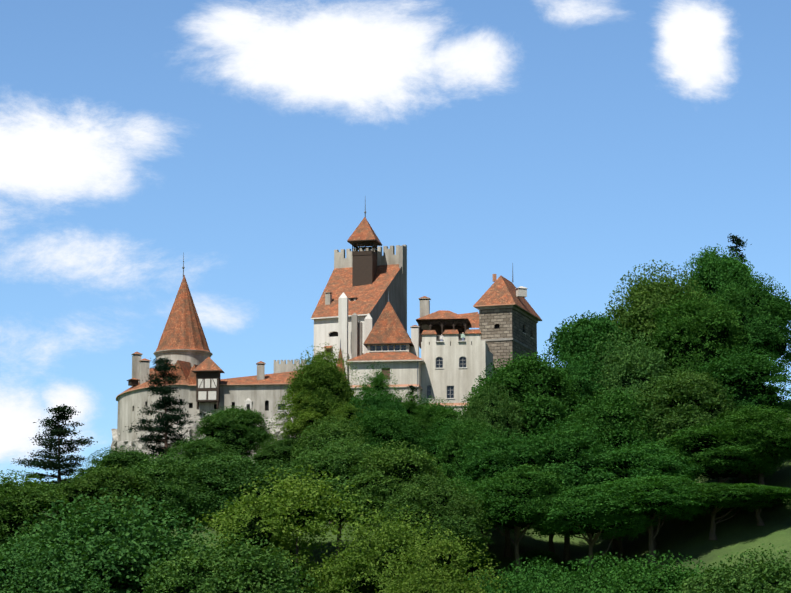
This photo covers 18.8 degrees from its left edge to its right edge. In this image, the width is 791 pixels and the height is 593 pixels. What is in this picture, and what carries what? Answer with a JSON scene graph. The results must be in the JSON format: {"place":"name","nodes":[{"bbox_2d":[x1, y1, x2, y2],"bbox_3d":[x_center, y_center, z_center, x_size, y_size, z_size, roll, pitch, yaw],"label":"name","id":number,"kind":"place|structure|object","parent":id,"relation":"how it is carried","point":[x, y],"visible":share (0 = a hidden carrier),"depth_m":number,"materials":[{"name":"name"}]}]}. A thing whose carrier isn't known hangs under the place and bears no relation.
{"place":"outdoors","nodes":[
{"label":"outdoors","id":0,"kind":"place"},
{"bbox_2d":[0,0,790,485],"label":"sky","id":1,"kind":"structure","parent":0,"point":[572,145],"materials":[{"name":"blue"}]},
{"bbox_2d":[39,401,790,592],"bbox_3d":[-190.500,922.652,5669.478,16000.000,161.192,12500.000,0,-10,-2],"label":"ground","id":2,"kind":"structure","parent":0,"point":[740,532],"depth_m":337.97,"materials":[{"name":"green plant"}]},
{"bbox_2d":[0,527,18,558],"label":"broad tree","id":3,"kind":"object","parent":2,"relation":"on","point":[3,534],"visible":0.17,"depth_m":314.12,"materials":[{"name":"green plant"}]},
{"bbox_2d":[0,469,75,546],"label":"broad tree","id":4,"kind":"object","parent":2,"relation":"on","point":[20,504],"visible":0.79,"depth_m":315.54,"materials":[{"name":"green plant"}]},
{"bbox_2d":[11,404,97,519],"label":"pine tree","id":5,"kind":"object","parent":2,"relation":"on","point":[57,429],"visible":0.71,"depth_m":345.15,"materials":[{"name":"green plant"}]},
{"bbox_2d":[0,537,114,592],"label":"bush","id":6,"kind":"object","parent":2,"relation":"on","point":[51,573],"visible":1,"depth_m":154.56,"materials":[{"name":"green plant"}]},
{"bbox_2d":[2,487,220,592],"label":"bush","id":7,"kind":"object","parent":2,"relation":"on","point":[120,552],"visible":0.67,"depth_m":164.47,"materials":[{"name":"green plant"}]},
{"bbox_2d":[53,463,174,531],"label":"broad tree","id":8,"kind":"object","parent":2,"relation":"on","point":[90,484],"visible":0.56,"depth_m":322.38,"materials":[{"name":"green plant"}]},
{"bbox_2d":[76,445,153,477],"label":"broad tree","id":9,"kind":"object","parent":2,"relation":"on","point":[124,459],"visible":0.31,"depth_m":358.70,"materials":[{"name":"green plant"}]},
{"bbox_2d":[123,357,211,458],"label":"pine tree","id":10,"kind":"object","parent":2,"relation":"on","point":[166,403],"visible":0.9,"depth_m":368.10,"materials":[{"name":"green plant"}]},
{"bbox_2d":[124,452,220,533],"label":"broad tree","id":11,"kind":"object","parent":2,"relation":"on","point":[160,472],"visible":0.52,"depth_m":326.61,"materials":[{"name":"green plant"}]},
{"bbox_2d":[159,435,238,480],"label":"broad tree","id":12,"kind":"object","parent":2,"relation":"on","point":[197,448],"visible":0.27,"depth_m":356.88,"materials":[{"name":"green plant"}]},
{"bbox_2d":[109,412,300,463],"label":"castle rock","id":13,"kind":"object","parent":2,"relation":"on","point":[136,443],"visible":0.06,"depth_m":387.74,"materials":[{"name":"grey stone"}]},
{"bbox_2d":[171,451,279,541],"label":"broad tree","id":14,"kind":"object","parent":2,"relation":"on","point":[227,476],"visible":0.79,"depth_m":326.67,"materials":[{"name":"green plant"}]},
{"bbox_2d":[138,532,322,592],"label":"bush","id":15,"kind":"object","parent":2,"relation":"on","point":[244,568],"visible":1,"depth_m":155.64,"materials":[{"name":"green plant"}]},
{"bbox_2d":[189,405,276,457],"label":"broad tree","id":16,"kind":"object","parent":2,"relation":"on","point":[240,431],"visible":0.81,"depth_m":369.54,"materials":[{"name":"green plant"}]},
{"bbox_2d":[250,434,304,468],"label":"broad tree","id":17,"kind":"object","parent":2,"relation":"on","point":[273,449],"visible":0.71,"depth_m":361.45,"materials":[{"name":"green plant"}]},
{"bbox_2d":[236,457,328,539],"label":"broad tree","id":18,"kind":"object","parent":2,"relation":"on","point":[271,470],"visible":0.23,"depth_m":329.30,"materials":[{"name":"green plant"}]},
{"bbox_2d":[196,464,386,592],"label":"locust tree","id":19,"kind":"object","parent":2,"relation":"on","point":[299,512],"visible":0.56,"depth_m":182.23,"materials":[{"name":"green plant"}]},
{"bbox_2d":[268,387,331,440],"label":"locust tree","id":20,"kind":"object","parent":2,"relation":"on","point":[299,424],"visible":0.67,"depth_m":362.90,"materials":[{"name":"green plant"}]},
{"bbox_2d":[281,356,354,437],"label":"broad tree","id":21,"kind":"object","parent":2,"relation":"on","point":[321,372],"visible":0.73,"depth_m":365.88,"materials":[{"name":"green plant"}]},
{"bbox_2d":[283,342,362,414],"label":"locust tree","id":22,"kind":"object","parent":2,"relation":"on","point":[329,356],"visible":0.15,"depth_m":371.58,"materials":[{"name":"green plant"}]},
{"bbox_2d":[116,204,541,451],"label":"castle","id":23,"kind":"structure","parent":2,"relation":"on","point":[359,316],"depth_m":392.73,"materials":[{"name":"tile"}]},
{"bbox_2d":[290,414,373,523],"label":"broad tree","id":24,"kind":"object","parent":2,"relation":"on","point":[325,429],"visible":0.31,"depth_m":349.88,"materials":[{"name":"green plant"}]},
{"bbox_2d":[291,434,388,564],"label":"broad tree","id":25,"kind":"object","parent":2,"relation":"on","point":[335,460],"visible":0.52,"depth_m":331.66,"materials":[{"name":"green plant"}]},
{"bbox_2d":[320,397,371,435],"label":"locust tree","id":26,"kind":"object","parent":2,"relation":"on","point":[347,413],"visible":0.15,"depth_m":357.99,"materials":[{"name":"green plant"}]},
{"bbox_2d":[342,387,406,427],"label":"broad tree","id":27,"kind":"object","parent":2,"relation":"on","point":[375,402],"visible":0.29,"depth_m":359.41,"materials":[{"name":"green plant"}]},
{"bbox_2d":[355,361,401,403],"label":"locust tree","id":28,"kind":"object","parent":2,"relation":"on","point":[378,380],"visible":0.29,"depth_m":365.19,"materials":[{"name":"green plant"}]},
{"bbox_2d":[312,502,471,592],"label":"locust tree","id":29,"kind":"object","parent":2,"relation":"on","point":[363,573],"visible":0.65,"depth_m":176.13,"materials":[{"name":"green plant"}]},
{"bbox_2d":[348,407,435,466],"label":"broad tree","id":30,"kind":"object","parent":2,"relation":"on","point":[385,425],"visible":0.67,"depth_m":351.01,"materials":[{"name":"green plant"}]},
{"bbox_2d":[339,440,451,533],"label":"broad tree","id":31,"kind":"object","parent":2,"relation":"on","point":[402,465],"visible":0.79,"depth_m":328.05,"materials":[{"name":"green plant"}]},
{"bbox_2d":[406,385,420,407],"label":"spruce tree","id":32,"kind":"object","parent":2,"relation":"on","point":[414,388],"visible":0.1,"depth_m":367.71,"materials":[{"name":"green plant"}]},
{"bbox_2d":[393,389,434,442],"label":"locust tree","id":33,"kind":"object","parent":2,"relation":"on","point":[410,405],"visible":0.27,"depth_m":361.75,"materials":[{"name":"green plant"}]},
{"bbox_2d":[374,473,494,567],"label":"broad tree","id":34,"kind":"object","parent":2,"relation":"on","point":[448,508],"visible":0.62,"depth_m":319.44,"materials":[{"name":"green plant"}]},
{"bbox_2d":[409,395,463,457],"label":"broad tree","id":35,"kind":"object","parent":2,"relation":"on","point":[440,413],"visible":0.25,"depth_m":363.17,"materials":[{"name":"green plant"}]},
{"bbox_2d":[374,525,511,592],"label":"locust tree","id":36,"kind":"object","parent":2,"relation":"on","point":[441,574],"visible":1,"depth_m":166.83,"materials":[{"name":"green plant"}]},
{"bbox_2d":[416,418,476,466],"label":"broad tree","id":37,"kind":"object","parent":2,"relation":"on","point":[433,440],"visible":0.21,"depth_m":357.30,"materials":[{"name":"green plant"}]},
{"bbox_2d":[430,476,499,559],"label":"broadleaf tree","id":38,"kind":"object","parent":2,"relation":"on","point":[471,492],"visible":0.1,"depth_m":328.92,"materials":[{"name":"green plant"}]},
{"bbox_2d":[435,418,501,482],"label":"broad tree","id":39,"kind":"object","parent":2,"relation":"on","point":[462,434],"visible":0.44,"depth_m":349.50,"materials":[{"name":"green plant"}]},
{"bbox_2d":[457,549,500,571],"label":"bush","id":40,"kind":"object","parent":2,"relation":"on","point":[493,562],"visible":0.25,"depth_m":334.15,"materials":[{"name":"green plant"}]},
{"bbox_2d":[479,526,490,554],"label":"broadleaf tree","id":41,"kind":"object","parent":2,"relation":"on","point":[485,540],"depth_m":342.19,"materials":[{"name":"green plant"}]},
{"bbox_2d":[455,381,529,439],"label":"broad tree","id":42,"kind":"object","parent":2,"relation":"on","point":[489,407],"visible":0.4,"depth_m":357.98,"materials":[{"name":"green plant"}]},
{"bbox_2d":[463,567,540,592],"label":"bush","id":43,"kind":"object","parent":2,"relation":"on","point":[515,586],"visible":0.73,"depth_m":184.91,"materials":[{"name":"green plant"}]},
{"bbox_2d":[455,428,551,557],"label":"broad tree","id":44,"kind":"object","parent":2,"relation":"on","point":[489,457],"visible":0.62,"depth_m":341.26,"materials":[{"name":"green plant"}]},
{"bbox_2d":[465,463,571,574],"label":"broadleaf tree","id":45,"kind":"object","parent":2,"relation":"on","point":[523,496],"visible":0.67,"depth_m":327.40,"materials":[{"name":"green plant"}]},
{"bbox_2d":[468,351,589,440],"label":"broad tree","id":46,"kind":"object","parent":2,"relation":"on","point":[530,382],"visible":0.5,"depth_m":362.40,"materials":[{"name":"green plant"}]},
{"bbox_2d":[492,555,572,592],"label":"bush","id":47,"kind":"object","parent":2,"relation":"on","point":[542,571],"visible":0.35,"depth_m":209.61,"materials":[{"name":"green plant"}]},
{"bbox_2d":[514,549,560,572],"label":"bush","id":48,"kind":"object","parent":2,"relation":"on","point":[531,555],"visible":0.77,"depth_m":337.04,"materials":[{"name":"green plant"}]},
{"bbox_2d":[549,532,554,552],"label":"broadleaf tree","id":49,"kind":"object","parent":2,"relation":"on","point":[551,547],"depth_m":343.40,"materials":[{"name":"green plant"}]},
{"bbox_2d":[515,416,626,564],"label":"broad tree","id":50,"kind":"object","parent":2,"relation":"on","point":[569,460],"visible":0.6,"depth_m":340.09,"materials":[{"name":"green plant"}]},
{"bbox_2d":[558,560,586,579],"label":"bush","id":51,"kind":"object","parent":2,"relation":"on","point":[565,564],"visible":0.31,"depth_m":333.37,"materials":[{"name":"green plant"}]},
{"bbox_2d":[542,580,605,592],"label":"bush","id":52,"kind":"object","parent":2,"relation":"on","point":[563,589],"visible":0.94,"depth_m":200.98,"materials":[{"name":"green plant"}]},
{"bbox_2d":[552,352,608,432],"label":"broad tree","id":53,"kind":"object","parent":2,"relation":"on","point":[580,370],"visible":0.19,"depth_m":370.38,"materials":[{"name":"green plant"}]},
{"bbox_2d":[532,551,639,592],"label":"bush","id":54,"kind":"object","parent":2,"relation":"on","point":[594,576],"visible":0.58,"depth_m":205.65,"materials":[{"name":"green plant"}]},
{"bbox_2d":[540,310,633,393],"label":"broad tree","id":55,"kind":"object","parent":2,"relation":"on","point":[587,333],"visible":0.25,"depth_m":378.47,"materials":[{"name":"green plant"}]},
{"bbox_2d":[531,484,657,571],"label":"broadleaf tree","id":56,"kind":"object","parent":2,"relation":"on","point":[584,511],"visible":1,"depth_m":324.53,"materials":[{"name":"green plant"}]},
{"bbox_2d":[578,552,618,570],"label":"bush","id":57,"kind":"object","parent":2,"relation":"on","point":[603,558],"visible":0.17,"depth_m":338.26,"materials":[{"name":"green plant"}]},
{"bbox_2d":[560,386,664,549],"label":"broad tree","id":58,"kind":"object","parent":2,"relation":"on","point":[611,416],"visible":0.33,"depth_m":347.44,"materials":[{"name":"green plant"}]},
{"bbox_2d":[582,328,670,426],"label":"broad tree","id":59,"kind":"object","parent":2,"relation":"on","point":[633,367],"visible":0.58,"depth_m":370.02,"materials":[{"name":"green plant"}]},
{"bbox_2d":[614,516,663,557],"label":"broadleaf tree","id":60,"kind":"object","parent":2,"relation":"on","point":[620,553],"depth_m":343.62,"materials":[{"name":"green plant"}]},
{"bbox_2d":[574,438,709,551],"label":"broad tree","id":61,"kind":"object","parent":2,"relation":"on","point":[648,459],"visible":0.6,"depth_m":336.48,"materials":[{"name":"green plant"}]},
{"bbox_2d":[591,550,712,592],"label":"bush","id":62,"kind":"object","parent":2,"relation":"on","point":[646,579],"visible":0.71,"depth_m":195.08,"materials":[{"name":"green plant"}]},
{"bbox_2d":[594,474,712,563],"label":"broadleaf tree","id":63,"kind":"object","parent":2,"relation":"on","point":[661,496],"visible":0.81,"depth_m":325.33,"materials":[{"name":"green plant"}]},
{"bbox_2d":[602,259,712,374],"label":"broad tree","id":64,"kind":"object","parent":2,"relation":"on","point":[645,296],"visible":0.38,"depth_m":385.99,"materials":[{"name":"green plant"}]},
{"bbox_2d":[626,368,739,452],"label":"broad tree","id":65,"kind":"object","parent":2,"relation":"on","point":[683,399],"visible":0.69,"depth_m":346.43,"materials":[{"name":"green plant"}]},
{"bbox_2d":[645,288,747,378],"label":"broad tree","id":66,"kind":"object","parent":2,"relation":"on","point":[694,333],"visible":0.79,"depth_m":377.20,"materials":[{"name":"green plant"}]},
{"bbox_2d":[669,564,742,592],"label":"bush","id":67,"kind":"object","parent":2,"relation":"on","point":[692,576],"depth_m":191.39,"materials":[{"name":"green plant"}]},
{"bbox_2d":[654,419,783,510],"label":"broad tree","id":68,"kind":"object","parent":2,"relation":"on","point":[719,462],"visible":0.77,"depth_m":337.62,"materials":[{"name":"green plant"}]},
{"bbox_2d":[674,243,768,299],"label":"broad tree","id":69,"kind":"object","parent":2,"relation":"on","point":[714,272],"visible":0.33,"depth_m":394.05,"materials":[{"name":"green plant"}]},
{"bbox_2d":[670,543,790,592],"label":"bush","id":70,"kind":"object","parent":2,"relation":"on","point":[760,576],"visible":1,"depth_m":180.94,"materials":[{"name":"green plant"}]},
{"bbox_2d":[682,482,780,539],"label":"broadleaf tree","id":71,"kind":"object","parent":2,"relation":"on","point":[718,498],"visible":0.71,"depth_m":326.06,"materials":[{"name":"green plant"}]},
{"bbox_2d":[695,344,790,481],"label":"broad tree","id":72,"kind":"object","parent":2,"relation":"on","point":[745,378],"visible":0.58,"depth_m":350.44,"materials":[{"name":"green plant"}]},
{"bbox_2d":[725,233,765,384],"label":"spruce tree","id":73,"kind":"object","parent":2,"relation":"on","point":[736,240],"visible":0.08,"depth_m":401.99,"materials":[{"name":"green plant"}]},
{"bbox_2d":[706,404,790,484],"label":"broad tree","id":74,"kind":"object","parent":2,"relation":"on","point":[762,425],"visible":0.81,"depth_m":337.11,"materials":[{"name":"green plant"}]},
{"bbox_2d":[712,271,790,372],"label":"broad tree","id":75,"kind":"object","parent":2,"relation":"on","point":[765,314],"visible":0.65,"depth_m":381.08,"materials":[{"name":"green plant"}]},
{"bbox_2d":[722,483,790,525],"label":"broadleaf tree","id":76,"kind":"object","parent":2,"relation":"on","point":[783,494],"visible":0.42,"depth_m":326.55,"materials":[{"name":"green plant"}]}
]}

